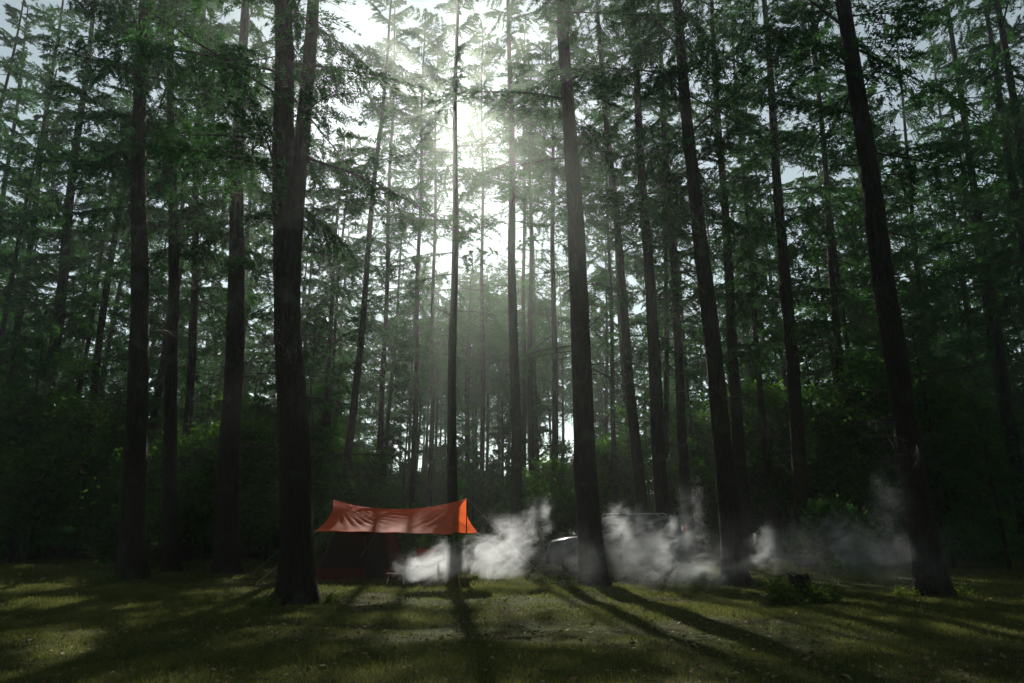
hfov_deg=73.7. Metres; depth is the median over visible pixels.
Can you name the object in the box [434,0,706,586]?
larch tree
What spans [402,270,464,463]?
conifer tree
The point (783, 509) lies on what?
broadleaf shrub
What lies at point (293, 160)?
larch tree
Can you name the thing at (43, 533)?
young fir
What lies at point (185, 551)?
larch tree
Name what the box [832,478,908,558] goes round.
broadleaf shrub
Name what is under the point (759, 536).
young fir
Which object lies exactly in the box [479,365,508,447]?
conifer tree
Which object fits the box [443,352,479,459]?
conifer tree
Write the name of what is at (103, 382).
larch tree
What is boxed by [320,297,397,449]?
conifer tree
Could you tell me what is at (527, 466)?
broadleaf shrub
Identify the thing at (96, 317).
larch tree
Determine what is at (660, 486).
larch tree
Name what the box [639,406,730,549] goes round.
broadleaf shrub
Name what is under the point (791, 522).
broadleaf shrub
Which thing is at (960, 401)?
broadleaf shrub
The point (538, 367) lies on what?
conifer tree
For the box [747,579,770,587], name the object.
weed clump
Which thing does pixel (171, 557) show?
larch tree
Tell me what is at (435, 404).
conifer tree
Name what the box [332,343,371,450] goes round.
conifer tree
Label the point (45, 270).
larch tree
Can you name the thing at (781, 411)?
broadleaf shrub
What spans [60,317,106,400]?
conifer tree
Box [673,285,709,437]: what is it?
conifer tree
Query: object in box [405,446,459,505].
broadleaf shrub
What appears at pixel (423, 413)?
conifer tree
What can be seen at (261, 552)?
broadleaf shrub
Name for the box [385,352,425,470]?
conifer tree
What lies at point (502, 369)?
conifer tree
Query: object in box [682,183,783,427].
larch tree
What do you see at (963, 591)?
weed clump
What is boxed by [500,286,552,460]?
conifer tree
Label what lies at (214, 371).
conifer tree
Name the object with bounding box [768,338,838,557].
young fir
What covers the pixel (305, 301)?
larch tree
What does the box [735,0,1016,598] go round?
larch tree
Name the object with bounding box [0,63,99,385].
larch tree
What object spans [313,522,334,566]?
broadleaf shrub
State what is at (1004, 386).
larch tree
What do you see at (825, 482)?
young fir
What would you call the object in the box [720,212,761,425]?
larch tree
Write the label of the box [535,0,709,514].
larch tree
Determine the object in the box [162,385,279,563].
broadleaf shrub
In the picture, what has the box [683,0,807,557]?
larch tree
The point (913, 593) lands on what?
weed clump
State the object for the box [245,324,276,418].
conifer tree
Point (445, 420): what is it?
conifer tree
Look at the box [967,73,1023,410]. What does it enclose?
larch tree
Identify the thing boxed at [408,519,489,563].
broadleaf shrub
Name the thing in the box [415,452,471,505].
broadleaf shrub
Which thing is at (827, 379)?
conifer tree
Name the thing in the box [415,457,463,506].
broadleaf shrub
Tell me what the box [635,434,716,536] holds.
broadleaf shrub
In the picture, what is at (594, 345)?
conifer tree
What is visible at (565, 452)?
young fir
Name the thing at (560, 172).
larch tree
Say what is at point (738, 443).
larch tree
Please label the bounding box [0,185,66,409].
larch tree
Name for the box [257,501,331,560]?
broadleaf shrub
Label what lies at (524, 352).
larch tree
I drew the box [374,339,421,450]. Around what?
conifer tree
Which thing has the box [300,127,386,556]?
larch tree
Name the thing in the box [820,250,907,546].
larch tree
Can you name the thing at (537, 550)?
broadleaf shrub
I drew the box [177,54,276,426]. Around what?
larch tree
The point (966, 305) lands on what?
larch tree
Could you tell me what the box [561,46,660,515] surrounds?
larch tree
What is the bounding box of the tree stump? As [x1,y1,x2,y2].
[786,572,811,603]
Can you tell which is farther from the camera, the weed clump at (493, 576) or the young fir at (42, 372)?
the young fir at (42, 372)
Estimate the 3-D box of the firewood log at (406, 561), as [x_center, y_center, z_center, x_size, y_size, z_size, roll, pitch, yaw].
[-2.583,5.649,17.437,0.095,0.178,0.498,-11,-18,35]
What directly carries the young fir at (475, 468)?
on the ground at (492, 553)
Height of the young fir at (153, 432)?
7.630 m
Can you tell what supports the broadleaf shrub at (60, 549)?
on the ground at (492, 553)
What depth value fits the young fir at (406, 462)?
47.40 m
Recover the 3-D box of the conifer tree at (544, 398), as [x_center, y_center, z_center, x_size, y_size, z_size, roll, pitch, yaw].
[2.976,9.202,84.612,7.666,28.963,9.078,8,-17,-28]
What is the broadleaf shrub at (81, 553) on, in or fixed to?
on the ground at (492, 553)
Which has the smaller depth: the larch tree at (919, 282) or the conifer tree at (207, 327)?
the larch tree at (919, 282)
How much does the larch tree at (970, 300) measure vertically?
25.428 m
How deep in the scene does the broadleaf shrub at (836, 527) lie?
23.45 m
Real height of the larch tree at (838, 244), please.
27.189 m
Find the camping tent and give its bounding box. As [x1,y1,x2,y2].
[316,531,407,580]
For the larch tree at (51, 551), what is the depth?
34.45 m
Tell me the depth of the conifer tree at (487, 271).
64.48 m
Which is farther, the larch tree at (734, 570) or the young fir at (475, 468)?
the young fir at (475, 468)
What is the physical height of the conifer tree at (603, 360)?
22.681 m
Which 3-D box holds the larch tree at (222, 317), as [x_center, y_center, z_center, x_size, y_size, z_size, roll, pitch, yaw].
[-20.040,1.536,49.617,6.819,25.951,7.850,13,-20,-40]
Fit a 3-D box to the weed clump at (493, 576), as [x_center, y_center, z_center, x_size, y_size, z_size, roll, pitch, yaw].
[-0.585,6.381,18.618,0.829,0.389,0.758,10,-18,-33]
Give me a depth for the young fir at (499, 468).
40.68 m
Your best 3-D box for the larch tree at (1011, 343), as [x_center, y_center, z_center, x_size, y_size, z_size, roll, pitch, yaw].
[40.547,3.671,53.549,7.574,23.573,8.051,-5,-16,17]
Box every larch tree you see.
[0,0,53,367]
[0,0,105,430]
[0,0,152,559]
[0,1,62,390]
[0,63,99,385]
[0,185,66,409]
[2,167,89,379]
[8,2,188,558]
[11,66,180,555]
[17,0,270,572]
[21,0,251,580]
[22,227,89,393]
[28,186,122,400]
[32,178,129,398]
[57,130,166,553]
[61,250,159,401]
[74,0,463,605]
[76,0,274,562]
[89,4,254,457]
[93,191,216,413]
[109,205,216,440]
[111,0,324,574]
[113,112,228,484]
[149,270,223,544]
[163,169,274,426]
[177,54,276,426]
[178,180,275,445]
[194,204,275,417]
[208,46,362,559]
[252,170,354,406]
[265,235,332,415]
[273,137,399,448]
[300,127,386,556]
[306,0,446,502]
[307,229,365,437]
[313,219,380,435]
[339,230,429,473]
[342,0,448,504]
[342,201,440,489]
[359,12,469,551]
[371,0,532,502]
[380,33,476,506]
[425,19,528,548]
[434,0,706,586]
[447,0,561,562]
[470,67,563,554]
[471,24,570,548]
[484,0,616,551]
[490,152,563,547]
[502,1,612,495]
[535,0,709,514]
[541,0,830,587]
[543,136,615,453]
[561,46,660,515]
[565,0,744,565]
[566,116,646,487]
[569,234,649,441]
[597,0,760,560]
[604,190,691,478]
[612,102,738,463]
[642,0,810,562]
[643,258,711,429]
[649,139,729,550]
[678,0,888,567]
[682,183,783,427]
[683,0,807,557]
[717,86,818,399]
[717,141,819,549]
[717,197,775,546]
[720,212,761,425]
[725,194,784,547]
[731,0,918,562]
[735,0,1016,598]
[739,202,823,520]
[745,156,831,391]
[770,6,955,558]
[778,172,873,550]
[796,133,879,548]
[804,186,875,382]
[806,226,866,411]
[807,83,942,554]
[819,36,968,438]
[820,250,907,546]
[831,74,979,423]
[834,202,893,547]
[841,170,911,548]
[864,157,978,541]
[869,5,1016,552]
[885,0,1023,567]
[889,203,984,387]
[897,0,1023,368]
[900,31,1023,548]
[911,263,968,541]
[916,0,1023,465]
[921,171,1017,423]
[922,98,1023,549]
[930,168,1020,403]
[935,258,977,384]
[954,120,1023,400]
[955,168,1023,385]
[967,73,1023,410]
[972,245,1023,392]
[992,260,1023,388]
[993,153,1023,372]
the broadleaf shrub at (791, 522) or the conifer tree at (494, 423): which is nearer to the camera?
the broadleaf shrub at (791, 522)
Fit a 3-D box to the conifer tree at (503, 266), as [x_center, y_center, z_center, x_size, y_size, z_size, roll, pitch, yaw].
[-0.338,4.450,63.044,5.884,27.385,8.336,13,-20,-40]
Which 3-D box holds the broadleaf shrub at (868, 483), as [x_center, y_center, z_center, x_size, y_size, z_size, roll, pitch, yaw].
[14.909,4.714,27.548,7.743,8.361,6.973,6,-16,-21]
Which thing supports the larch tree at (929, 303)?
on the ground at (492, 553)
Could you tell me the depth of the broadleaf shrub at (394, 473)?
50.92 m
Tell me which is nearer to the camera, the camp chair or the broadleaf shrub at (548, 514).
the camp chair
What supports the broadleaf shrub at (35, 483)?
on the ground at (492, 553)
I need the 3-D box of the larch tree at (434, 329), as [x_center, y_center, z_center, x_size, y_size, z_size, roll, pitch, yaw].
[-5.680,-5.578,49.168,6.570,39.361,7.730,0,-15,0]
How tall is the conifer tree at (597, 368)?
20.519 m
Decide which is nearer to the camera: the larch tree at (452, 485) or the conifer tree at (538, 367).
the larch tree at (452, 485)
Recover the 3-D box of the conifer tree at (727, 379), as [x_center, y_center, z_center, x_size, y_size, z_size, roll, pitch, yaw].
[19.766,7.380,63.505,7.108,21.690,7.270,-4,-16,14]
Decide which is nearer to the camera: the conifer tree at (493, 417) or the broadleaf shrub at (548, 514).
the broadleaf shrub at (548, 514)
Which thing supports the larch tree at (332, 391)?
on the ground at (492, 553)
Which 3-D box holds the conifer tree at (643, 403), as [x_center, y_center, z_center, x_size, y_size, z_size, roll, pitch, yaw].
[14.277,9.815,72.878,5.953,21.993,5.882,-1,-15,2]
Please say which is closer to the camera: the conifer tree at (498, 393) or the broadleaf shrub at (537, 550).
the broadleaf shrub at (537, 550)
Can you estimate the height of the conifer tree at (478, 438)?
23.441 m
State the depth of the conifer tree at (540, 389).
70.07 m
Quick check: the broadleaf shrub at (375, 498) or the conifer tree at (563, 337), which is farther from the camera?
the conifer tree at (563, 337)
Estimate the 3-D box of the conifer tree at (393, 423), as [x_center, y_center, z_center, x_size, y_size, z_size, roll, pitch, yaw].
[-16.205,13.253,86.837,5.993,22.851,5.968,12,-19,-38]
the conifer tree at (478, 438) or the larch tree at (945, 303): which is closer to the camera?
the larch tree at (945, 303)
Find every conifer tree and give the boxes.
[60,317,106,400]
[149,283,215,543]
[177,267,224,423]
[194,273,267,427]
[205,279,274,424]
[207,326,271,421]
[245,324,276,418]
[253,318,276,403]
[309,312,340,416]
[314,309,359,435]
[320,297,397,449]
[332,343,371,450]
[336,315,364,442]
[363,330,404,450]
[369,373,405,465]
[374,265,442,464]
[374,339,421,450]
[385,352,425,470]
[386,259,443,470]
[391,367,444,470]
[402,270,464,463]
[404,309,445,466]
[405,308,447,468]
[419,289,480,429]
[419,337,464,445]
[423,379,478,444]
[429,268,507,457]
[429,274,501,479]
[437,253,508,481]
[440,283,504,445]
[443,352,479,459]
[457,266,508,468]
[457,369,501,441]
[460,411,493,465]
[470,394,508,462]
[473,258,542,472]
[478,302,521,474]
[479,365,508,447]
[486,287,521,474]
[488,273,571,468]
[498,320,549,452]
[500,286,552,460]
[518,319,568,424]
[520,299,572,538]
[536,263,598,457]
[538,293,571,407]
[541,305,598,420]
[558,334,595,454]
[567,300,623,438]
[568,313,621,443]
[571,306,621,458]
[598,339,623,438]
[623,322,677,457]
[624,338,662,496]
[635,309,675,458]
[646,329,709,448]
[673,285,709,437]
[706,310,742,408]
[799,345,818,410]
[803,339,832,412]
[927,263,981,390]
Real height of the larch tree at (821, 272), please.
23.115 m
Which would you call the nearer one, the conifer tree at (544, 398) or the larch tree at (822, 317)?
the larch tree at (822, 317)
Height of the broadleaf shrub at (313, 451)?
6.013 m
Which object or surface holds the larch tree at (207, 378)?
on the ground at (492, 553)
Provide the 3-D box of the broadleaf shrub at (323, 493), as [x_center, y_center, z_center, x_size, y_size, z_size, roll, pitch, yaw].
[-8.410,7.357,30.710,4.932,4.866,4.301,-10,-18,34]
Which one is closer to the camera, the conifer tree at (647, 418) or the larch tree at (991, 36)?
the larch tree at (991, 36)
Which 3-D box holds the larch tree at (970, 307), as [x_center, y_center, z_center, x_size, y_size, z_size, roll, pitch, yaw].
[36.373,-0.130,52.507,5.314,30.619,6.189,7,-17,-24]
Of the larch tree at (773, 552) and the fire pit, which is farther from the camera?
the larch tree at (773, 552)
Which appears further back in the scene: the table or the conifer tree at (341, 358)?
the conifer tree at (341, 358)
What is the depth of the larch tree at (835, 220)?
45.96 m
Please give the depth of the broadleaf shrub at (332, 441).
38.77 m
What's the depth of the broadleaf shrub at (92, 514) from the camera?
27.99 m
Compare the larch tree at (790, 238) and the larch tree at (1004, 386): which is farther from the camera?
the larch tree at (790, 238)
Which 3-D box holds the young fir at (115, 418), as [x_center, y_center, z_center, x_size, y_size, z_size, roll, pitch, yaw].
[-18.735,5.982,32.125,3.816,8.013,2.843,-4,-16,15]
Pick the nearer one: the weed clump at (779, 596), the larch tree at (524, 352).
the weed clump at (779, 596)
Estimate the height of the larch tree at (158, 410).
28.426 m
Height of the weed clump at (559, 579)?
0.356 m
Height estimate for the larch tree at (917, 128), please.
33.021 m
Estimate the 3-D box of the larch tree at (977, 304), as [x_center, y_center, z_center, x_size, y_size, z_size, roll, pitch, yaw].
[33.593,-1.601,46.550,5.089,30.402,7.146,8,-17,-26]
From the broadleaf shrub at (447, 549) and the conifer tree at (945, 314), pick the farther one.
the conifer tree at (945, 314)
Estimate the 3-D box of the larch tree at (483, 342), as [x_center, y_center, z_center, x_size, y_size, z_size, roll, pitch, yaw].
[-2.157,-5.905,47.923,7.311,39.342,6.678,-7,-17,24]
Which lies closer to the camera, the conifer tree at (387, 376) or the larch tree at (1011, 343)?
the larch tree at (1011, 343)
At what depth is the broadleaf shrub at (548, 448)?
41.48 m
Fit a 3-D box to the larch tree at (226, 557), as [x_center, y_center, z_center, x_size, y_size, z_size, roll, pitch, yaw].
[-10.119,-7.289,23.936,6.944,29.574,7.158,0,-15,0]
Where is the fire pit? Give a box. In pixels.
[398,568,421,582]
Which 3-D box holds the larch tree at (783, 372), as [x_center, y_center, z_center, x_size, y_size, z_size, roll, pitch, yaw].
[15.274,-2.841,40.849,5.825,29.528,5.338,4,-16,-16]
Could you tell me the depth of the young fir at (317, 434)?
33.34 m
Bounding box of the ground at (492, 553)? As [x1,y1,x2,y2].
[0,530,1023,682]
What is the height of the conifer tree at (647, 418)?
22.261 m
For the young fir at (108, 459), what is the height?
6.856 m
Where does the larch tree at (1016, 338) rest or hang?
on the ground at (492, 553)
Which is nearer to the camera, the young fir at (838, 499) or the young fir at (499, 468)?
the young fir at (838, 499)
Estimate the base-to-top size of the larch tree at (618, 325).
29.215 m
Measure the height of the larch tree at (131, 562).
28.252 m
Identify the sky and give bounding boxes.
[0,0,1023,528]
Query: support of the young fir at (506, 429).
on the ground at (492, 553)
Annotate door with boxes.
[363,533,383,578]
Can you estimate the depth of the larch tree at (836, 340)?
31.13 m
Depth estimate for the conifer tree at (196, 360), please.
62.23 m
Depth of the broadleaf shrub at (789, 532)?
45.63 m
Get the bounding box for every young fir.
[0,336,94,563]
[41,390,85,553]
[64,398,125,558]
[75,384,126,546]
[83,369,163,553]
[148,377,222,557]
[239,371,266,547]
[263,308,337,511]
[383,390,426,503]
[419,435,441,504]
[434,392,479,505]
[457,445,493,556]
[462,451,479,494]
[476,401,525,554]
[478,416,524,552]
[558,440,574,536]
[694,432,719,544]
[751,500,780,550]
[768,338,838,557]
[808,396,871,558]
[812,440,860,549]
[886,333,1001,568]
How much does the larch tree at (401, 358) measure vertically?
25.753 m
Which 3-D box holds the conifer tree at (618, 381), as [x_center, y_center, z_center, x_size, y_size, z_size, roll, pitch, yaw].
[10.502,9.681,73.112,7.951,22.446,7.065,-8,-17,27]
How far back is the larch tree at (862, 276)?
48.26 m
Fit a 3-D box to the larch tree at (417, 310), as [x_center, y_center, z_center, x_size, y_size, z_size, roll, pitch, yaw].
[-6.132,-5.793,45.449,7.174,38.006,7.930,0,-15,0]
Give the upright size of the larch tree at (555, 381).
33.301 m
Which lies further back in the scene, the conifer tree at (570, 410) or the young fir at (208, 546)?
the conifer tree at (570, 410)
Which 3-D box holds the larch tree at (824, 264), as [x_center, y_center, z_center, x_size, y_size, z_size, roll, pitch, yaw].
[16.421,-4.992,34.794,6.620,30.752,6.656,-4,-16,14]
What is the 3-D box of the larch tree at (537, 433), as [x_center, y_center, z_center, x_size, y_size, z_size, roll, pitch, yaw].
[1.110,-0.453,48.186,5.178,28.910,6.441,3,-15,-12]
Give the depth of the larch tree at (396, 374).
50.25 m
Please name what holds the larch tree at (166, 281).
on the ground at (492, 553)
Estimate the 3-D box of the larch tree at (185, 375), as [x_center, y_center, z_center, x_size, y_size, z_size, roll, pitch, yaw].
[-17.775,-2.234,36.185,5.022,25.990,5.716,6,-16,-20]
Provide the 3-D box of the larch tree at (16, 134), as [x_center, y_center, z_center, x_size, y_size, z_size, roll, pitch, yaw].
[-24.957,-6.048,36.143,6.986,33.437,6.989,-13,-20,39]
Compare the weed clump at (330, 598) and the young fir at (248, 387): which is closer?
the weed clump at (330, 598)
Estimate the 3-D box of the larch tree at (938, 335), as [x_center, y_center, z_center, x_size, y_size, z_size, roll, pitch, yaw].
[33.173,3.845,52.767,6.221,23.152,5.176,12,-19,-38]
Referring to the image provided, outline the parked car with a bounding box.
[544,513,691,575]
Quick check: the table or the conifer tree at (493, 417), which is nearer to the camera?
the table
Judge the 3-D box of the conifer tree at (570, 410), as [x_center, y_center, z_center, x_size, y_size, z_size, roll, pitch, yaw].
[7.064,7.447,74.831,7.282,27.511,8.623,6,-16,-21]
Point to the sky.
(358, 14)
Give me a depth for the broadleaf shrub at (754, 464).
34.13 m
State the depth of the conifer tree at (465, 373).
60.13 m
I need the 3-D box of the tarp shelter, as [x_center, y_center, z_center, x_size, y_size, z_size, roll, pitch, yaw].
[-3.321,5.681,19.698,8.480,2.382,6.241,0,-15,0]
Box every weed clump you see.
[257,595,283,608]
[314,590,346,603]
[473,569,507,581]
[536,572,579,585]
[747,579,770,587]
[761,574,808,605]
[790,595,811,606]
[802,577,845,604]
[891,584,919,598]
[952,584,978,596]
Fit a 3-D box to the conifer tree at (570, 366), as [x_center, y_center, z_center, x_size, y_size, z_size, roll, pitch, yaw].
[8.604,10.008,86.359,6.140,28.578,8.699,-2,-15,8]
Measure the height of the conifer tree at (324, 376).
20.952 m
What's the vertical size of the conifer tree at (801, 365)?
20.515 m
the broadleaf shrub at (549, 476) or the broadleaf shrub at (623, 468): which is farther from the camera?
the broadleaf shrub at (549, 476)
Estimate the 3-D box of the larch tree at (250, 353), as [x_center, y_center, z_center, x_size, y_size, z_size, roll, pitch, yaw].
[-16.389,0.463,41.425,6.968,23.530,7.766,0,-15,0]
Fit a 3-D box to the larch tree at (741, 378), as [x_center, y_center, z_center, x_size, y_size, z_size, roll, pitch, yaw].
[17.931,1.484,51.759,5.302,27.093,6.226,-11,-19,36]
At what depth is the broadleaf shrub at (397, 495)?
44.01 m
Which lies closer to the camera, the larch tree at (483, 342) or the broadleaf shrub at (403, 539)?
the broadleaf shrub at (403, 539)
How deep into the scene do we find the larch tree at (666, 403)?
37.38 m
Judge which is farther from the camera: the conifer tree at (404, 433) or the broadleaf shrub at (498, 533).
the conifer tree at (404, 433)
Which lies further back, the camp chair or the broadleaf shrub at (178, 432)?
the broadleaf shrub at (178, 432)
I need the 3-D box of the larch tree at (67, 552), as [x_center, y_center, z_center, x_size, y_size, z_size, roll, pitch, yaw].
[-19.708,-6.718,33.423,7.628,33.240,7.204,4,-16,-14]
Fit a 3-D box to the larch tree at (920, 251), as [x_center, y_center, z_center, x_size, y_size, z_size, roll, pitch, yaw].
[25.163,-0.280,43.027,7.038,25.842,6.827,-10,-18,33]
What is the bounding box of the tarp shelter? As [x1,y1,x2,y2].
[252,497,543,584]
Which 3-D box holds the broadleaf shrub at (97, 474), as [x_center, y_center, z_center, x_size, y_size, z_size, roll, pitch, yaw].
[-19.423,6.014,32.343,5.331,8.083,5.866,6,-16,-23]
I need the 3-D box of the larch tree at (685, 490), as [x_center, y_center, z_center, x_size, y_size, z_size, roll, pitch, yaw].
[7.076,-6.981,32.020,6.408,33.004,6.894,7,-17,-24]
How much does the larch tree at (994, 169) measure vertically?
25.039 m
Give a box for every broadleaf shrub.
[0,342,119,563]
[42,388,122,554]
[46,384,162,556]
[48,476,121,558]
[49,405,124,555]
[94,434,216,549]
[108,407,218,524]
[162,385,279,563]
[194,390,338,556]
[238,436,338,528]
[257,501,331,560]
[309,409,363,467]
[311,453,370,556]
[312,418,410,508]
[312,438,388,496]
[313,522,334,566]
[372,450,417,493]
[374,502,430,559]
[384,484,429,508]
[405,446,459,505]
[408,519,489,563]
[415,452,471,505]
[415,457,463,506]
[418,436,485,477]
[427,534,482,567]
[458,486,488,522]
[468,479,532,555]
[470,452,506,512]
[483,452,619,550]
[502,534,543,553]
[526,449,543,488]
[538,435,635,516]
[542,440,574,533]
[563,400,672,517]
[621,434,650,514]
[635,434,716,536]
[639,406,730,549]
[687,373,832,553]
[690,440,765,524]
[691,459,756,552]
[751,400,860,541]
[752,413,837,522]
[752,486,793,548]
[757,523,794,547]
[776,345,973,564]
[776,508,794,547]
[779,492,895,570]
[818,361,1023,561]
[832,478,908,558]
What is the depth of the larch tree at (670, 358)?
57.00 m
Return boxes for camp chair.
[404,547,436,583]
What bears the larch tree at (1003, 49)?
on the ground at (492, 553)
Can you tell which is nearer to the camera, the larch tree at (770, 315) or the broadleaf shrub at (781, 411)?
the broadleaf shrub at (781, 411)
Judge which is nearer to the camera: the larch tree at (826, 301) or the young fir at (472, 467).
the young fir at (472, 467)
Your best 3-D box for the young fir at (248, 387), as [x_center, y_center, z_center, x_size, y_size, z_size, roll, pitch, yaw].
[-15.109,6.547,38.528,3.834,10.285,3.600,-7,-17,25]
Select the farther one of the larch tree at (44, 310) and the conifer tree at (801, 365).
the conifer tree at (801, 365)
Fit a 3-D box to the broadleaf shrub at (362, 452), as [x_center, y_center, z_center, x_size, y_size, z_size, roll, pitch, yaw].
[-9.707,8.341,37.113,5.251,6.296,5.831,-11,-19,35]
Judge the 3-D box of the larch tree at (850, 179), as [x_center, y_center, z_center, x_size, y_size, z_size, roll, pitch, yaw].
[19.283,-2.299,37.352,6.249,26.815,5.189,0,-15,0]
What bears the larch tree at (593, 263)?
on the ground at (492, 553)
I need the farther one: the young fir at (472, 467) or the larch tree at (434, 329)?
the larch tree at (434, 329)
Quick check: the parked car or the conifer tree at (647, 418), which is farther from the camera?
the conifer tree at (647, 418)
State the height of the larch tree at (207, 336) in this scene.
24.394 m
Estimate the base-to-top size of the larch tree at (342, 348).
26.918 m
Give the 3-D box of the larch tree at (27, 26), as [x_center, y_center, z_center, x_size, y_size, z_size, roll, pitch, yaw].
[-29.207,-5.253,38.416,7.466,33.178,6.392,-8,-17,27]
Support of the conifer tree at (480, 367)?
on the ground at (492, 553)
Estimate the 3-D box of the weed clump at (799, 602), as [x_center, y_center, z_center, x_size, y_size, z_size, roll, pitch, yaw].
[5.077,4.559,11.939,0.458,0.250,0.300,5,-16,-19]
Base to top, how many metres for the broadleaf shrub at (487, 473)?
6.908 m
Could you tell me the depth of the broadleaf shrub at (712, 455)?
41.49 m
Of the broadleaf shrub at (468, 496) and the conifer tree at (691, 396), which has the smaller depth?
the broadleaf shrub at (468, 496)
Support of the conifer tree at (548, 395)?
on the ground at (492, 553)
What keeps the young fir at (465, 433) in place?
on the ground at (492, 553)
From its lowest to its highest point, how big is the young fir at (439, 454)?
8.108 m
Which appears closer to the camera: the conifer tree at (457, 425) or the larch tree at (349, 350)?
the larch tree at (349, 350)
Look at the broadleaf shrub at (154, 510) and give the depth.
24.18 m
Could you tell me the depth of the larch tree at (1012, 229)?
41.86 m
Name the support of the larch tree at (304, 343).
on the ground at (492, 553)
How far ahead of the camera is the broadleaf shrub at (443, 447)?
60.32 m
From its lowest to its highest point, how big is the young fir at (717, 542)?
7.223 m
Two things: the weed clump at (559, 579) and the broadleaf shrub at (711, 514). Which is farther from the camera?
the broadleaf shrub at (711, 514)
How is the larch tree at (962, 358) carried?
on the ground at (492, 553)
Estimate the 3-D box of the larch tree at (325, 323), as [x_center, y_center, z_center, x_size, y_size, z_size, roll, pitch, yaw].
[-10.021,-3.150,30.371,6.142,24.682,7.152,0,-15,0]
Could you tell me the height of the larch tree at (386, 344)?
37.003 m
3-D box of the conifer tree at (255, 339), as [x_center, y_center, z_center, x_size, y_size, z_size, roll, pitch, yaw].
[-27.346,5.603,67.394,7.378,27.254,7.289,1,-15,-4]
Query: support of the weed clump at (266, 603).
on the ground at (492, 553)
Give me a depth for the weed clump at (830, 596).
12.26 m
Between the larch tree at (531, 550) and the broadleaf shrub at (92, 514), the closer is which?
the broadleaf shrub at (92, 514)
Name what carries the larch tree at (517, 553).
on the ground at (492, 553)
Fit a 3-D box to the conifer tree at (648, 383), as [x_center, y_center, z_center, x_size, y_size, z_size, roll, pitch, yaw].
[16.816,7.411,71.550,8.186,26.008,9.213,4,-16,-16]
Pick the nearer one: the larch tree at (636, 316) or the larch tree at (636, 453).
the larch tree at (636, 453)
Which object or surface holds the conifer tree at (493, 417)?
on the ground at (492, 553)
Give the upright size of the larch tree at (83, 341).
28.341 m
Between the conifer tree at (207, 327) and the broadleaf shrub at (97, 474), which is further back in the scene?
the conifer tree at (207, 327)
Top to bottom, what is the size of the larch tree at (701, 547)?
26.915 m
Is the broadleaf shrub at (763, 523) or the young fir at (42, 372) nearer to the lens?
the young fir at (42, 372)
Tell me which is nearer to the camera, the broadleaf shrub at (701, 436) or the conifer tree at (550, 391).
the broadleaf shrub at (701, 436)
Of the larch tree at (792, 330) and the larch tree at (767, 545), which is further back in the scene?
the larch tree at (767, 545)
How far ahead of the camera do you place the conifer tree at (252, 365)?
64.16 m
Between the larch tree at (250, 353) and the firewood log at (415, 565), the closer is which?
the firewood log at (415, 565)
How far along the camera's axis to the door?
18.70 m
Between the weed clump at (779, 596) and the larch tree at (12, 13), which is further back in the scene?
the larch tree at (12, 13)
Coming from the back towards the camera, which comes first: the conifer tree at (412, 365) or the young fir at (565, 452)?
the conifer tree at (412, 365)
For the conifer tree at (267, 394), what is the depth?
71.62 m
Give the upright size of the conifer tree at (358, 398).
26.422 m
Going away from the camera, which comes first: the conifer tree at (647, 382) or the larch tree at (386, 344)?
the larch tree at (386, 344)
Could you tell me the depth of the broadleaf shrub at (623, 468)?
37.52 m
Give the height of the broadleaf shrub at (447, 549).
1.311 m
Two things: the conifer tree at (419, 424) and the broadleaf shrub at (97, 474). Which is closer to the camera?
the broadleaf shrub at (97, 474)
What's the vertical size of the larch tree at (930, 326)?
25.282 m
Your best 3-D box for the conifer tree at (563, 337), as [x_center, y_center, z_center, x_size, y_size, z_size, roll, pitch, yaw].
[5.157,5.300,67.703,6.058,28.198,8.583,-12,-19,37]
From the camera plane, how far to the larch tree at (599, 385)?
49.33 m
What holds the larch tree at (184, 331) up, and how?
on the ground at (492, 553)
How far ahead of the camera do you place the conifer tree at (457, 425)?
84.48 m
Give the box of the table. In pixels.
[386,572,404,583]
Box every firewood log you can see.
[402,561,419,567]
[403,560,417,564]
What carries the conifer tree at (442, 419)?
on the ground at (492, 553)
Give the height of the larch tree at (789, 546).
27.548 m
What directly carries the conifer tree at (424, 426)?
on the ground at (492, 553)
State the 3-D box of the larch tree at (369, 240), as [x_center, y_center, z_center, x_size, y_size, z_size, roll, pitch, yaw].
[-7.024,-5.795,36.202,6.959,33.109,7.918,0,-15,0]
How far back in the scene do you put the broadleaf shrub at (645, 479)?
43.63 m
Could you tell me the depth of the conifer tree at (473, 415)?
75.09 m
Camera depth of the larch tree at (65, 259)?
32.14 m
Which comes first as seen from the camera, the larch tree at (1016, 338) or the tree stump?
the tree stump
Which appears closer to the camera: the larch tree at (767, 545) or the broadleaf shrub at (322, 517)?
the broadleaf shrub at (322, 517)
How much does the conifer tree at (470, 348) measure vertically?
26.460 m
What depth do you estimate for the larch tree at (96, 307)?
55.17 m
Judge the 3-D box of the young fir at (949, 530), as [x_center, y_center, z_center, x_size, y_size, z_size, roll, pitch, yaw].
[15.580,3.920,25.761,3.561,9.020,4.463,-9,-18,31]
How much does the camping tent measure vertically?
1.500 m

